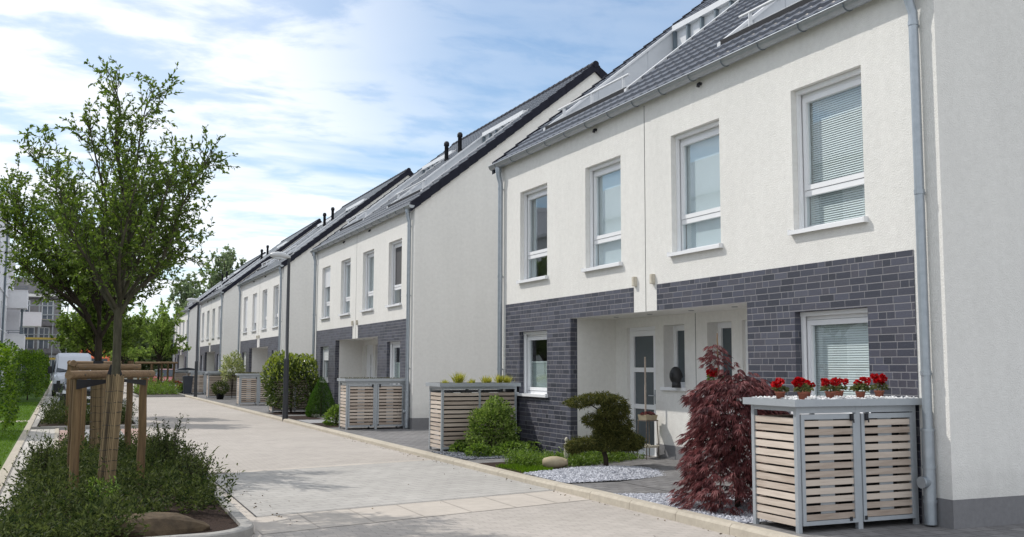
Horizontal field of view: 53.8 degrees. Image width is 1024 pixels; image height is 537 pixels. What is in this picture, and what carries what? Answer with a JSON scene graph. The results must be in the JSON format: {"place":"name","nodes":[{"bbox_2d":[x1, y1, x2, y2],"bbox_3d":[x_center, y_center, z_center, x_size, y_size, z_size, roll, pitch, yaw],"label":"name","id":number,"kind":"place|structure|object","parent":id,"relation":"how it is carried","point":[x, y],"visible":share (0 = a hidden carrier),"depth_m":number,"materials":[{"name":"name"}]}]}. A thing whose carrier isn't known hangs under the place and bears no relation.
{"place":"outdoors","nodes":[
{"label":"outdoors","id":0,"kind":"place"},
{"bbox_2d":[0,380,51,469],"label":"lawn","id":1,"kind":"structure","parent":0,"point":[31,399],"depth_m":31.70,"materials":[{"name":"green plant"}]},
{"bbox_2d":[0,339,20,429],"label":"hedge block","id":2,"kind":"structure","parent":1,"relation":"on","point":[10,376],"depth_m":24.47,"materials":[{"name":"green plant"}]},
{"bbox_2d":[13,348,46,399],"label":"hedge block","id":3,"kind":"structure","parent":1,"relation":"on","point":[31,359],"depth_m":46.90,"materials":[{"name":"green plant"}]},
{"bbox_2d":[21,304,68,380],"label":"scaffold","id":4,"kind":"object","parent":1,"relation":"on","point":[37,338],"visible":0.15,"depth_m":111.21,"materials":[{"name":"grey metal"}]},
{"bbox_2d":[0,385,57,508],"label":"pavement","id":5,"kind":"structure","parent":0,"point":[32,433],"depth_m":21.66,"materials":[{"name":"grey concrete"}]},
{"bbox_2d":[37,420,134,426],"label":"planter soil","id":6,"kind":"structure","parent":0,"point":[55,424],"depth_m":28.14,"materials":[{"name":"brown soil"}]},
{"bbox_2d":[33,384,138,424],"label":"shrubs","id":7,"kind":"object","parent":6,"relation":"on","point":[52,414],"visible":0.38,"depth_m":27.74,"materials":[{"name":"green plant"}]},
{"bbox_2d":[48,234,148,356],"bbox_3d":[-12.560,1.682,30.703,2.884,5.976,2.952,3,-6,-24],"label":"street tree","id":8,"kind":"object","parent":6,"relation":"on","point":[84,337],"visible":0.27,"depth_m":30.18,"materials":[{"name":"green plant"}]},
{"bbox_2d":[11,459,237,536],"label":"planter soil","id":9,"kind":"structure","parent":0,"point":[220,520],"depth_m":11.13,"materials":[{"name":"brown soil"}]},
{"bbox_2d":[29,436,52,486],"bbox_3d":[-6.284,2.597,13.473,0.348,0.716,0.318,3,-6,-24],"label":"upright shrub","id":10,"kind":"object","parent":9,"relation":"on","point":[46,458],"visible":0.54,"depth_m":13.44,"materials":[{"name":"green plant"}]},
{"bbox_2d":[0,148,170,427],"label":"street tree","id":11,"kind":"object","parent":9,"relation":"on","point":[57,280],"visible":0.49,"depth_m":16.40,"materials":[{"name":"green plant"}]},
{"bbox_2d":[89,370,104,454],"bbox_3d":[-6.980,2.460,16.964,0.248,1.559,0.317,3,-6,-24],"label":"reed wrap","id":12,"kind":"object","parent":11,"relation":"attached to","point":[97,396],"visible":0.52,"depth_m":16.90,"materials":[{"name":"brown wicker"}]},
{"bbox_2d":[85,476,120,508],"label":"upright shrub","id":13,"kind":"object","parent":9,"relation":"on","point":[99,486],"visible":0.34,"depth_m":10.81,"materials":[{"name":"green plant"}]},
{"bbox_2d":[67,360,140,460],"bbox_3d":[-7.276,2.515,17.858,1.100,1.765,3.201,3,-6,-24],"label":"tree stake frame","id":14,"kind":"object","parent":9,"relation":"on","point":[96,365],"visible":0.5,"depth_m":16.85,"materials":[{"name":"wood"}]},
{"bbox_2d":[65,364,154,507],"bbox_3d":[-5.153,2.074,12.884,1.095,1.694,2.354,3,-6,-24],"label":"tree stake frame","id":15,"kind":"object","parent":9,"relation":"on","point":[75,375],"visible":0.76,"depth_m":12.17,"materials":[{"name":"wood"}]},
{"bbox_2d":[97,374,124,492],"bbox_3d":[-4.744,2.016,11.931,0.230,1.533,0.322,-1,-6,13],"label":"reed wrap","id":16,"kind":"object","parent":9,"relation":"on","point":[112,411],"visible":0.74,"depth_m":11.85,"materials":[{"name":"brown wicker"}]},
{"bbox_2d":[0,417,245,536],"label":"shrubs","id":17,"kind":"object","parent":9,"relation":"on","point":[43,520],"visible":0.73,"depth_m":11.10,"materials":[{"name":"green plant"}]},
{"bbox_2d":[12,55,240,474],"bbox_3d":[-4.878,0.163,12.535,2.585,5.571,2.791,3,-6,-24],"label":"street tree","id":18,"kind":"object","parent":9,"relation":"on","point":[127,250],"visible":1,"depth_m":12.09,"materials":[{"name":"green plant"}]},
{"bbox_2d":[99,512,209,536],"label":"boulder","id":19,"kind":"object","parent":9,"relation":"on","point":[165,523],"visible":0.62,"depth_m":9.88,"materials":[{"name":"stone"}]},
{"bbox_2d":[148,431,191,464],"bbox_3d":[-5.038,2.768,15.041,0.513,0.689,0.756,-2,-6,20],"label":"upright shrub","id":20,"kind":"object","parent":9,"relation":"on","point":[164,445],"visible":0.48,"depth_m":14.92,"materials":[{"name":"green plant"}]},
{"bbox_2d":[153,413,188,460],"bbox_3d":[-5.484,2.764,16.170,0.569,0.911,0.678,3,-6,-24],"label":"upright shrub","id":21,"kind":"object","parent":9,"relation":"on","point":[169,428],"visible":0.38,"depth_m":16.11,"materials":[{"name":"green plant"}]},
{"bbox_2d":[173,440,215,479],"bbox_3d":[-4.244,2.641,13.585,0.477,0.664,0.582,-2,-6,23],"label":"upright shrub","id":22,"kind":"object","parent":9,"relation":"on","point":[190,456],"visible":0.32,"depth_m":13.58,"materials":[{"name":"green plant"}]},
{"bbox_2d":[175,453,219,502],"bbox_3d":[-3.802,2.545,12.238,0.570,0.597,0.447,3,-6,-24],"label":"upright shrub","id":23,"kind":"object","parent":9,"relation":"on","point":[204,471],"visible":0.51,"depth_m":12.25,"materials":[{"name":"green plant"}]},
{"bbox_2d":[133,392,180,394],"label":"planter soil","id":24,"kind":"structure","parent":0,"point":[159,394],"depth_m":57.09,"materials":[{"name":"brown soil"}]},
{"bbox_2d":[135,362,177,393],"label":"tree stake frame","id":25,"kind":"object","parent":24,"relation":"on","point":[161,370],"visible":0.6,"depth_m":59.64,"materials":[{"name":"wood"}]},
{"bbox_2d":[133,373,181,394],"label":"shrubs","id":26,"kind":"object","parent":24,"relation":"on","point":[166,386],"visible":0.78,"depth_m":56.32,"materials":[{"name":"green plant"}]},
{"bbox_2d":[128,298,191,380],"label":"street tree","id":27,"kind":"object","parent":24,"relation":"on","point":[160,341],"visible":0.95,"depth_m":60.89,"materials":[{"name":"green plant"}]},
{"bbox_2d":[172,252,265,369],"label":"row house","id":28,"kind":"structure","parent":0,"point":[186,359],"depth_m":78.13,"materials":[{"name":"paint"}]},
{"bbox_2d":[0,0,702,319],"label":"sky","id":29,"kind":"structure","parent":0,"point":[320,104],"materials":[{"name":"blue"}]},
{"bbox_2d":[122,382,734,536],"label":"road","id":30,"kind":"structure","parent":0,"point":[246,441],"depth_m":17.35,"materials":[{"name":"grey concrete"}]},
{"bbox_2d":[102,316,145,363],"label":"street tree","id":31,"kind":"object","parent":30,"relation":"on","point":[123,355],"visible":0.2,"depth_m":74.13,"materials":[{"name":"green plant"}]},
{"bbox_2d":[214,482,255,532],"bbox_3d":[-4.533,3.153,15.010,0.300,0.001,10.303,3,-6,-23],"label":"gutter strip","id":32,"kind":"object","parent":30,"relation":"on","point":[248,515],"visible":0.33,"depth_m":11.97,"materials":[{"name":"concrete"}]},
{"bbox_2d":[270,252,290,421],"bbox_3d":[-7.233,2.115,31.288,0.690,5.302,0.270,3,-6,-24],"label":"street lamp","id":33,"kind":"object","parent":30,"relation":"on","point":[278,255],"visible":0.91,"depth_m":31.34,"materials":[{"name":"metal"}]},
{"bbox_2d":[224,459,432,473],"bbox_3d":[-3.142,3.380,17.246,4.354,0.001,0.189,5,-7,-38],"label":"crossing band","id":34,"kind":"object","parent":30,"relation":"on","point":[327,466],"visible":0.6,"depth_m":17.18,"materials":[{"name":"concrete"}]},
{"bbox_2d":[211,460,552,516],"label":"crossing paving","id":35,"kind":"structure","parent":30,"relation":"on","point":[317,489],"depth_m":14.35,"materials":[{"name":"beige concrete"}]},
{"bbox_2d":[255,490,589,533],"bbox_3d":[-0.974,2.893,12.179,4.864,0.001,1.134,5,-7,-38],"label":"crossing band","id":36,"kind":"object","parent":30,"relation":"on","point":[276,524],"visible":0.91,"depth_m":11.88,"materials":[{"name":"paint"}]},
{"bbox_2d":[184,394,799,536],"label":"kerb","id":37,"kind":"structure","parent":30,"relation":"on","point":[722,525],"depth_m":13.13,"materials":[{"name":"concrete"}]},
{"bbox_2d":[524,465,663,482],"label":"gravel","id":38,"kind":"structure","parent":0,"point":[580,474],"depth_m":14.96,"materials":[{"name":"white gravel"}]},
{"bbox_2d":[562,391,648,465],"bbox_3d":[1.489,2.588,16.170,1.430,1.289,0.771,-1,-6,15],"label":"cloud juniper","id":39,"kind":"object","parent":38,"relation":"on","point":[615,434],"visible":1,"depth_m":16.02,"materials":[{"name":"green plant"}]},
{"bbox_2d":[176,390,1023,536],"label":"driveway","id":40,"kind":"structure","parent":0,"point":[416,438],"depth_m":10.59,"materials":[{"name":"grey concrete"}]},
{"bbox_2d":[188,371,218,393],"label":"bin shelter","id":41,"kind":"object","parent":40,"relation":"on","point":[201,381],"visible":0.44,"depth_m":57.66,"materials":[{"name":"grey metal"}]},
{"bbox_2d":[210,380,229,398],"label":"potted shrub","id":42,"kind":"object","parent":40,"relation":"on","point":[219,394],"visible":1,"depth_m":49.06,"materials":[{"name":"green plant"}]},
{"bbox_2d":[205,372,238,397],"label":"bin shelter","id":43,"kind":"object","parent":40,"relation":"on","point":[213,377],"visible":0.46,"depth_m":51.51,"materials":[{"name":"grey metal"}]},
{"bbox_2d":[219,350,245,397],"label":"variegated shrub","id":44,"kind":"object","parent":40,"relation":"on","point":[237,362],"visible":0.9,"depth_m":51.03,"materials":[{"name":"green plant"}]},
{"bbox_2d":[235,373,268,404],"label":"bin shelter","id":45,"kind":"object","parent":40,"relation":"on","point":[249,389],"visible":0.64,"depth_m":42.02,"materials":[{"name":"grey metal"}]},
{"bbox_2d":[240,377,257,403],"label":"door","id":46,"kind":"structure","parent":45,"relation":"in","point":[248,391],"depth_m":41.95,"materials":[{"name":"beige wood"}]},
{"bbox_2d":[197,218,321,371],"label":"row house","id":47,"kind":"structure","parent":40,"relation":"on","point":[218,325],"depth_m":60.39,"materials":[{"name":"paint"}]},
{"bbox_2d":[268,375,319,412],"bbox_3d":[-7.817,4.458,36.004,1.700,1.310,0.842,3,-6,-23],"label":"bin shelter","id":48,"kind":"object","parent":40,"relation":"on","point":[300,408],"visible":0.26,"depth_m":35.69,"materials":[{"name":"beige wood"}]},
{"bbox_2d":[270,412,322,414],"bbox_3d":[-7.389,4.988,34.737,1.822,0.001,1.614,3,-6,-24],"label":"soil bed","id":49,"kind":"object","parent":40,"relation":"on","point":[290,413],"visible":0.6,"depth_m":34.59,"materials":[{"name":"brown soil"}]},
{"bbox_2d":[259,349,319,411],"bbox_3d":[-7.800,3.970,35.479,2.172,2.262,2.325,3,-6,-24],"label":"laurel bush","id":50,"kind":"object","parent":49,"relation":"on","point":[308,369],"visible":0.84,"depth_m":34.96,"materials":[{"name":"green plant"}]},
{"bbox_2d":[288,416,320,419],"bbox_3d":[-6.190,4.726,32.000,1.828,0.001,2.414,3,-6,-24],"label":"soil bed","id":51,"kind":"object","parent":40,"relation":"on","point":[301,418],"visible":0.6,"depth_m":31.36,"materials":[{"name":"soil"}]},
{"bbox_2d":[305,376,335,416],"bbox_3d":[-6.121,4.132,32.432,1.047,1.377,1.040,3,-6,-24],"label":"clipped cone","id":52,"kind":"object","parent":51,"relation":"on","point":[311,399],"visible":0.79,"depth_m":32.26,"materials":[{"name":"green plant"}]},
{"bbox_2d":[229,168,413,400],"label":"row house","id":53,"kind":"structure","parent":40,"relation":"on","point":[262,313],"depth_m":44.70,"materials":[{"name":"paint"}]},
{"bbox_2d":[311,423,341,426],"bbox_3d":[-4.880,4.336,27.953,0.976,0.001,2.107,3,-6,-24],"label":"soil bed","id":54,"kind":"object","parent":40,"relation":"on","point":[322,424],"visible":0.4,"depth_m":27.68,"materials":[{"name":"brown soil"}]},
{"bbox_2d":[322,404,344,425],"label":"flowering shrub","id":55,"kind":"object","parent":54,"relation":"on","point":[332,410],"visible":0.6,"depth_m":27.79,"materials":[{"name":"green plant"}]},
{"bbox_2d":[337,378,404,429],"bbox_3d":[-3.682,3.552,26.569,1.700,1.310,0.842,3,-6,-23],"label":"bin shelter","id":56,"kind":"object","parent":40,"relation":"on","point":[376,402],"visible":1,"depth_m":26.26,"materials":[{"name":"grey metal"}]},
{"bbox_2d":[348,384,374,426],"bbox_3d":[-3.888,3.543,26.071,0.703,1.090,0.087,3,-6,-23],"label":"door","id":57,"kind":"structure","parent":56,"relation":"in","point":[361,394],"depth_m":26.09,"materials":[{"name":"beige wood"}]},
{"bbox_2d":[377,384,403,426],"bbox_3d":[-3.178,3.576,26.379,0.703,1.090,0.087,3,-6,-23],"label":"door","id":58,"kind":"structure","parent":56,"relation":"in","point":[389,413],"depth_m":26.39,"materials":[{"name":"beige wood"}]},
{"bbox_2d":[310,61,606,428],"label":"row house","id":59,"kind":"structure","parent":40,"relation":"on","point":[405,279],"depth_m":27.65,"materials":[{"name":"paint"}]},
{"bbox_2d":[319,266,330,319],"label":"window","id":60,"kind":"structure","parent":59,"relation":"in","point":[327,270],"depth_m":36.24,"materials":[{"name":"white plastic"}]},
{"bbox_2d":[338,259,350,315],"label":"window","id":61,"kind":"structure","parent":59,"relation":"in","point":[348,262],"depth_m":33.74,"materials":[{"name":"white plastic"}]},
{"bbox_2d":[360,250,373,311],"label":"window","id":62,"kind":"structure","parent":59,"relation":"in","point":[370,254],"depth_m":31.21,"materials":[{"name":"white plastic"}]},
{"bbox_2d":[367,345,372,377],"bbox_3d":[-4.725,3.660,33.583,0.150,2.210,0.950,3,-6,-23],"label":"door","id":63,"kind":"structure","parent":59,"relation":"in","point":[369,347],"depth_m":33.68,"materials":[{"name":"white plastic"}]},
{"bbox_2d":[385,239,401,307],"bbox_3d":[-3.200,0.137,28.183,0.286,1.855,1.330,3,-6,-23],"label":"window","id":64,"kind":"structure","parent":59,"relation":"in","point":[396,246],"depth_m":28.60,"materials":[{"name":"white plastic"}]},
{"bbox_2d":[390,341,399,377],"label":"window","id":65,"kind":"structure","parent":59,"relation":"in","point":[393,345],"depth_m":28.44,"materials":[{"name":"white plastic"}]},
{"bbox_2d":[426,382,520,450],"bbox_3d":[-0.775,2.918,19.958,1.700,1.310,0.842,3,-6,-24],"label":"bin shelter","id":66,"kind":"object","parent":40,"relation":"on","point":[453,412],"visible":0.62,"depth_m":19.59,"materials":[{"name":"beige wood"}]},
{"bbox_2d":[479,462,558,472],"bbox_3d":[0.892,3.263,16.739,2.460,0.001,1.850,3,-6,-24],"label":"soil bed","id":67,"kind":"object","parent":40,"relation":"on","point":[492,464],"visible":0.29,"depth_m":16.79,"materials":[{"name":"soil"}]},
{"bbox_2d":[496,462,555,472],"bbox_3d":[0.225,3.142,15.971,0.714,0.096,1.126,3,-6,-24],"label":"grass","id":68,"kind":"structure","parent":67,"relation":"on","point":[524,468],"depth_m":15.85,"materials":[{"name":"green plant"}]},
{"bbox_2d":[542,456,567,468],"bbox_3d":[0.687,3.091,16.076,0.400,0.196,0.196,-2,-6,9],"label":"boulder","id":69,"kind":"object","parent":67,"relation":"on","point":[556,462],"visible":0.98,"depth_m":16.01,"materials":[{"name":"beige stone"}]},
{"bbox_2d":[499,443,645,467],"bbox_3d":[0.974,3.120,16.956,2.484,0.430,1.485,3,-6,-24],"label":"ground cover","id":70,"kind":"object","parent":67,"relation":"on","point":[526,457],"visible":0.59,"depth_m":16.58,"materials":[{"name":"green plant"}]},
{"bbox_2d":[488,0,1023,528],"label":"row house","id":71,"kind":"structure","parent":40,"relation":"on","point":[792,190],"depth_m":12.84,"materials":[{"name":"paint"}]},
{"bbox_2d":[516,185,547,283],"bbox_3d":[0.527,-0.665,19.828,0.371,1.855,1.330,3,-6,-24],"label":"window","id":72,"kind":"structure","parent":71,"relation":"in","point":[531,252],"depth_m":20.31,"materials":[{"name":"white plastic"}]},
{"bbox_2d":[517,331,547,397],"bbox_3d":[0.498,1.848,19.568,0.321,1.263,1.340,3,-6,-24],"label":"window","id":73,"kind":"structure","parent":71,"relation":"in","point":[539,368],"depth_m":19.92,"materials":[{"name":"white plastic"}]},
{"bbox_2d":[581,157,622,271],"bbox_3d":[1.626,-0.909,17.286,0.301,1.855,1.330,3,-6,-24],"label":"window","id":74,"kind":"structure","parent":71,"relation":"in","point":[605,178],"depth_m":17.57,"materials":[{"name":"white plastic"}]},
{"bbox_2d":[630,326,655,455],"bbox_3d":[2.306,2.129,17.634,0.150,2.210,0.950,3,-6,-24],"label":"door","id":75,"kind":"structure","parent":71,"relation":"in","point":[642,339],"depth_m":17.72,"materials":[{"name":"white plastic"}]},
{"bbox_2d":[660,325,686,390],"bbox_3d":[2.780,1.479,16.754,0.310,1.085,0.710,3,-6,-24],"label":"window","id":76,"kind":"structure","parent":71,"relation":"in","point":[678,330],"depth_m":16.94,"materials":[{"name":"white plastic"}]},
{"bbox_2d":[669,367,682,387],"bbox_3d":[2.676,1.774,16.475,0.218,0.342,0.218,-2,-6,21],"label":"carved head","id":77,"kind":"object","parent":71,"relation":"on","point":[675,375],"visible":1,"depth_m":16.39},
{"bbox_2d":[667,121,722,256],"bbox_3d":[2.749,-1.150,14.776,0.301,1.855,1.330,3,-6,-24],"label":"window","id":78,"kind":"structure","parent":71,"relation":"in","point":[697,150],"depth_m":15.02,"materials":[{"name":"white plastic"}]},
{"bbox_2d":[718,322,731,383],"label":"window","id":79,"kind":"structure","parent":71,"relation":"in","point":[724,328],"depth_m":15.80,"materials":[{"name":"white plastic"}]},
{"bbox_2d":[787,68,867,235],"bbox_3d":[3.883,-1.392,12.250,0.308,1.855,1.330,3,-6,-24],"label":"window","id":80,"kind":"structure","parent":71,"relation":"in","point":[807,188],"depth_m":12.44,"materials":[{"name":"white plastic"}]},
{"bbox_2d":[791,308,870,413],"bbox_3d":[3.873,1.122,12.009,0.308,1.263,1.340,3,-6,-24],"label":"window","id":81,"kind":"structure","parent":71,"relation":"in","point":[810,321],"depth_m":12.23,"materials":[{"name":"white plastic"}]},
{"bbox_2d":[743,396,921,533],"bbox_3d":[3.400,2.022,10.627,1.700,1.310,0.842,3,-6,-24],"label":"bin shelter","id":82,"kind":"object","parent":40,"relation":"on","point":[855,466],"visible":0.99,"depth_m":10.31,"materials":[{"name":"beige wood"}]},
{"bbox_2d":[800,413,858,525],"bbox_3d":[3.197,2.013,10.128,0.703,1.090,0.087,3,-6,-24],"label":"door","id":83,"kind":"structure","parent":82,"relation":"in","point":[826,448],"depth_m":10.14,"materials":[{"name":"beige wood"}]},
{"bbox_2d":[752,395,917,399],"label":"white pebbles","id":84,"kind":"object","parent":82,"relation":"on","point":[796,397],"visible":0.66,"depth_m":10.55,"materials":[{"name":"white gravel"}]},
{"bbox_2d":[770,377,789,398],"bbox_3d":[2.747,1.226,10.325,0.189,0.222,0.199,-2,-6,23],"label":"potted begonia","id":85,"kind":"object","parent":84,"relation":"on","point":[777,384],"visible":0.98,"depth_m":10.29,"materials":[{"name":"plant"}]},
{"bbox_2d":[791,377,812,399],"bbox_3d":[2.927,1.208,10.198,0.232,0.235,0.218,3,-6,-24],"label":"potted begonia","id":86,"kind":"object","parent":84,"relation":"on","point":[797,383],"visible":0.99,"depth_m":10.17,"materials":[{"name":"plant"}]},
{"bbox_2d":[820,377,841,398],"bbox_3d":[3.318,1.241,10.492,0.223,0.228,0.234,4,-7,-36],"label":"potted begonia","id":87,"kind":"object","parent":84,"relation":"on","point":[825,384],"visible":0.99,"depth_m":10.45,"materials":[{"name":"plant"}]},
{"bbox_2d":[849,376,870,397],"bbox_3d":[3.648,1.248,10.577,0.236,0.234,0.250,3,-6,-31],"label":"potted begonia","id":88,"kind":"object","parent":84,"relation":"on","point":[857,386],"visible":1,"depth_m":10.53,"materials":[{"name":"plant"}]},
{"bbox_2d":[869,373,888,396],"bbox_3d":[3.983,1.266,10.931,0.228,0.267,0.218,3,-6,-29],"label":"potted begonia","id":89,"kind":"object","parent":84,"relation":"on","point":[881,379],"visible":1,"depth_m":10.90,"materials":[{"name":"plant"}]},
{"bbox_2d":[860,412,915,521],"bbox_3d":[3.905,2.046,10.441,0.703,1.090,0.087,3,-6,-24],"label":"door","id":90,"kind":"structure","parent":82,"relation":"in","point":[884,421],"depth_m":10.46,"materials":[{"name":"beige wood"}]},
{"label":"gravel bed","id":91,"kind":"structure","parent":40,"relation":"on","visible":0},
{"bbox_2d":[462,441,492,456],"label":"perennial","id":92,"kind":"object","parent":91,"relation":"on","point":[478,447],"visible":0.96,"depth_m":18.19,"materials":[{"name":"green plant"}]},
{"bbox_2d":[432,450,548,459],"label":"slate gravel","id":93,"kind":"structure","parent":91,"relation":"on","point":[455,454],"depth_m":18.23,"materials":[{"name":"grey gravel"}]},
{"bbox_2d":[485,440,538,455],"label":"perennial","id":94,"kind":"object","parent":93,"relation":"on","point":[503,446],"visible":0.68,"depth_m":18.35,"materials":[{"name":"green plant"}]},
{"bbox_2d":[463,393,521,447],"bbox_3d":[-0.373,2.948,19.072,1.075,1.168,1.107,3,-6,-24],"label":"round bush","id":95,"kind":"object","parent":91,"relation":"on","point":[487,411],"visible":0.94,"depth_m":18.91,"materials":[{"name":"green plant"}]},
{"bbox_2d":[613,492,795,522],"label":"gravel","id":96,"kind":"structure","parent":0,"point":[657,498],"depth_m":11.70,"materials":[{"name":"white gravel"}]},
{"bbox_2d":[665,344,789,515],"bbox_3d":[2.634,1.871,11.757,1.690,1.976,1.696,3,-6,-24],"label":"red maple","id":97,"kind":"object","parent":96,"relation":"on","point":[727,438],"visible":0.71,"depth_m":11.41,"materials":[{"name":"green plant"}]},
{"label":"ground","id":98,"kind":"structure","parent":0,"visible":0},
{"bbox_2d":[0,201,41,386],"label":"apartment building","id":99,"kind":"structure","parent":98,"relation":"on","point":[13,318],"depth_m":72.50,"materials":[{"name":"white paint"}]},
{"bbox_2d":[0,382,58,490],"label":"lawn edging","id":100,"kind":"object","parent":98,"relation":"on","point":[7,465],"visible":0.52,"depth_m":21.13,"materials":[{"name":"concrete"}]},
{"bbox_2d":[14,277,61,379],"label":"apartment building","id":101,"kind":"structure","parent":98,"relation":"on","point":[45,328],"depth_m":113.84,"materials":[{"name":"concrete"}]},
{"bbox_2d":[38,327,49,348],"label":"window","id":102,"kind":"structure","parent":101,"relation":"in","point":[43,344],"depth_m":113.83,"materials":[{"name":"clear glass"}]},
{"bbox_2d":[31,418,137,429],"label":"planter kerb","id":103,"kind":"structure","parent":98,"relation":"on","point":[35,424],"depth_m":26.96,"materials":[{"name":"grey concrete"}]},
{"bbox_2d":[60,312,174,370],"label":"woodland","id":104,"kind":"object","parent":98,"relation":"on","point":[142,359],"visible":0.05,"depth_m":150.69,"materials":[{"name":"green plant"}]},
{"bbox_2d":[0,456,253,536],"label":"planter kerb","id":105,"kind":"structure","parent":98,"relation":"on","point":[245,528],"depth_m":10.13,"materials":[{"name":"grey concrete"}]},
{"bbox_2d":[166,271,208,338],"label":"tall tree","id":106,"kind":"object","parent":98,"relation":"on","point":[186,291],"visible":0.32,"depth_m":124.03,"materials":[{"name":"green plant"}]},
{"bbox_2d":[187,298,198,396],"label":"street lamp","id":107,"kind":"object","parent":98,"relation":"on","point":[192,300],"visible":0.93,"depth_m":52.96,"materials":[{"name":"metal"}]},
{"bbox_2d":[198,244,246,288],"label":"tall tree","id":108,"kind":"object","parent":98,"relation":"on","point":[226,261],"visible":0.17,"depth_m":116.01,"materials":[{"name":"green plant"}]},
{"label":"far parking bay","id":109,"kind":"structure","parent":0,"visible":0},
{"bbox_2d":[48,353,91,395],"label":"parked van","id":110,"kind":"object","parent":109,"relation":"on","point":[60,366],"visible":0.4,"depth_m":55.57,"materials":[{"name":"silver metal"}]},
{"bbox_2d":[48,283,142,360],"bbox_3d":[-14.047,2.021,34.096,2.968,5.954,2.654,3,-6,-24],"label":"street tree","id":111,"kind":"object","parent":109,"relation":"on","point":[61,338],"visible":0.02,"depth_m":33.57,"materials":[{"name":"green plant"}]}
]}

